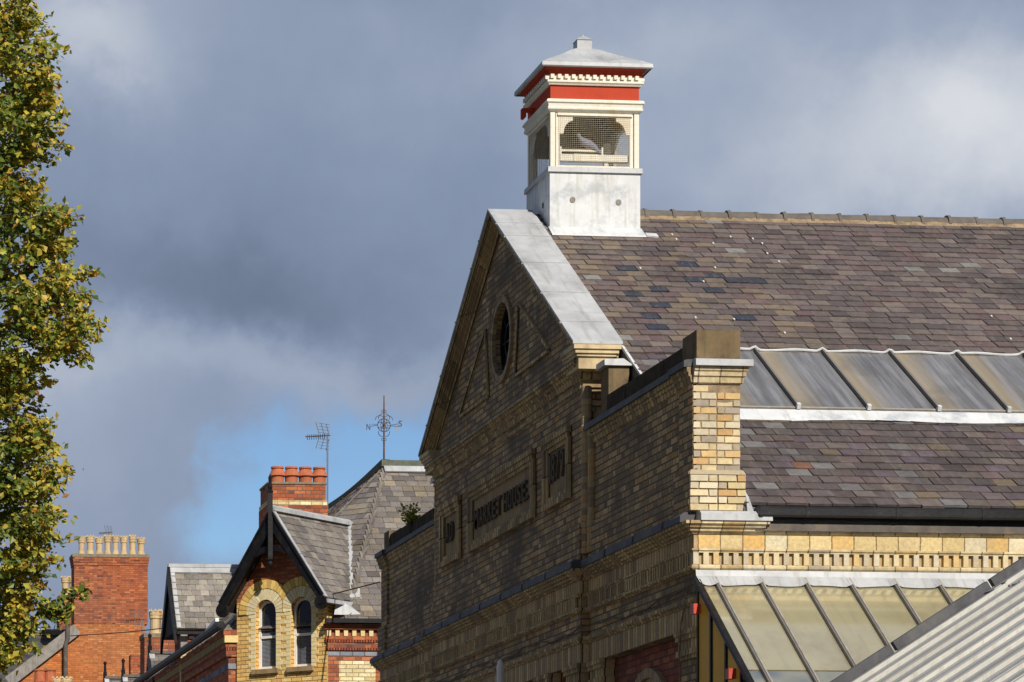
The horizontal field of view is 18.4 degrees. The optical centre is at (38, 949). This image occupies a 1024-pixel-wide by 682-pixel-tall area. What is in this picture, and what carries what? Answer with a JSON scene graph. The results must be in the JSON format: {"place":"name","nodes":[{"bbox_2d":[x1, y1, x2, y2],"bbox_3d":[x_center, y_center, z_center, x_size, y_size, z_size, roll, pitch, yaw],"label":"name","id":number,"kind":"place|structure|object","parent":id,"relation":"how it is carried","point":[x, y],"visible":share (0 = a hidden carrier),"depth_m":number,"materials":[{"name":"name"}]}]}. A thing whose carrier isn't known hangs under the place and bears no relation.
{"place":"outdoors","nodes":[
{"label":"outdoors","id":0,"kind":"place"},
{"bbox_2d":[125,610,143,634],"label":"television aerial","id":1,"kind":"object","parent":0,"point":[141,619],"visible":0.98,"depth_m":89.98,"materials":[{"name":"metal"}]},
{"bbox_2d":[0,0,1023,632],"label":"sky","id":2,"kind":"structure","parent":0,"point":[285,204],"materials":[{"name":"grey"}]},
{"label":"pavement","id":3,"kind":"structure","parent":0,"visible":0},
{"bbox_2d":[0,0,110,681],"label":"beech tree","id":4,"kind":"object","parent":3,"relation":"on","point":[34,102],"visible":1,"depth_m":33.61,"materials":[{"name":"green plant"}]},
{"bbox_3d":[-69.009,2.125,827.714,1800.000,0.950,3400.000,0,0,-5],"label":"ground","id":5,"kind":"structure","parent":0,"visible":0},
{"bbox_2d":[34,669,72,681],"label":"house","id":6,"kind":"structure","parent":5,"relation":"on","point":[45,675],"depth_m":92.05,"materials":[{"name":"orange ceramic"}]},
{"bbox_2d":[0,534,149,681],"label":"gabled house","id":7,"kind":"structure","parent":5,"relation":"on","point":[117,586],"depth_m":114.89,"materials":[{"name":"red brick"}]},
{"bbox_2d":[98,525,112,551],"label":"television aerial","id":8,"kind":"object","parent":7,"relation":"attached to","point":[107,534],"visible":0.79,"depth_m":121.34,"materials":[{"name":"metal"}]},
{"bbox_2d":[103,609,174,681],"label":"terrace house","id":9,"kind":"structure","parent":5,"relation":"on","point":[150,656],"depth_m":72.29,"materials":[{"name":"red brick"}]},
{"bbox_2d":[133,459,433,681],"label":"corner house","id":10,"kind":"structure","parent":5,"relation":"on","point":[278,606],"depth_m":57.10,"materials":[{"name":"grey stone"}]},
{"bbox_2d":[70,581,379,635],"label":"overhead wire","id":11,"kind":"object","parent":10,"relation":"attached to","point":[219,619],"visible":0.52,"depth_m":67.81,"materials":[{"name":"black paint"}]},
{"bbox_2d":[251,601,278,674],"bbox_3d":[4.201,-5.749,56.903,0.575,1.357,0.210,0,0,40],"label":"window","id":12,"kind":"structure","parent":10,"relation":"in","point":[267,612],"depth_m":56.99,"materials":[{"name":"white paint"}]},
{"bbox_2d":[286,598,313,671],"bbox_3d":[4.807,-5.747,56.401,0.568,1.354,0.210,0,0,40],"label":"window","id":13,"kind":"structure","parent":10,"relation":"in","point":[302,610],"depth_m":56.49,"materials":[{"name":"white paint"}]},
{"bbox_2d":[305,423,329,504],"bbox_3d":[5.807,-9.985,64.480,0.551,1.988,0.234,0,0,-5],"label":"television aerial","id":14,"kind":"object","parent":10,"relation":"attached to","point":[318,436],"visible":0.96,"depth_m":64.48,"materials":[{"name":"metal"}]},
{"bbox_2d":[366,395,401,459],"bbox_3d":[6.626,-9.995,59.351,0.660,1.270,0.263,0,0,14],"label":"weather vane","id":15,"kind":"object","parent":10,"relation":"on","point":[384,423],"visible":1,"depth_m":59.34,"materials":[{"name":"metal"}]},
{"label":"market pavement","id":16,"kind":"structure","parent":0,"visible":0},
{"bbox_2d":[496,659,503,681],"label":"white post","id":17,"kind":"object","parent":16,"relation":"on","point":[500,671],"visible":1,"depth_m":36.96,"materials":[{"name":"metal"}]},
{"bbox_2d":[370,35,1023,681],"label":"market house","id":18,"kind":"structure","parent":16,"relation":"on","point":[634,407],"depth_m":36.00,"materials":[{"name":"brown brick"}]},
{"bbox_2d":[398,502,420,527],"bbox_3d":[5.352,-6.294,44.774,0.323,0.388,0.551,0,0,-37],"label":"weed","id":19,"kind":"object","parent":18,"relation":"on","point":[410,517],"visible":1,"depth_m":44.68,"materials":[{"name":"green plant"}]},
{"bbox_2d":[439,588,686,681],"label":"wall cable","id":20,"kind":"object","parent":18,"relation":"attached to","point":[571,633],"depth_m":35.30,"materials":[{"name":"metal"}]},
{"bbox_2d":[577,133,603,154],"bbox_3d":[6.883,-10.066,38.684,0.380,0.276,0.110,0,0,-5],"label":"pigeon","id":21,"kind":"object","parent":18,"relation":"on","point":[592,144],"visible":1,"depth_m":38.65,"materials":[{"name":"grey"}]},
{"bbox_2d":[678,587,688,681],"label":"hanging cable","id":22,"kind":"object","parent":18,"relation":"hanging from","point":[680,634],"visible":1,"depth_m":31.57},
{"bbox_2d":[691,569,996,681],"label":"glass canopy","id":23,"kind":"object","parent":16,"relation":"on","point":[807,626],"visible":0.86,"depth_m":30.81,"materials":[{"name":"beige glass"}]},
{"bbox_2d":[830,556,1023,681],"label":"market hall","id":24,"kind":"structure","parent":16,"relation":"on","point":[975,634],"depth_m":26.00,"materials":[{"name":"metal"}]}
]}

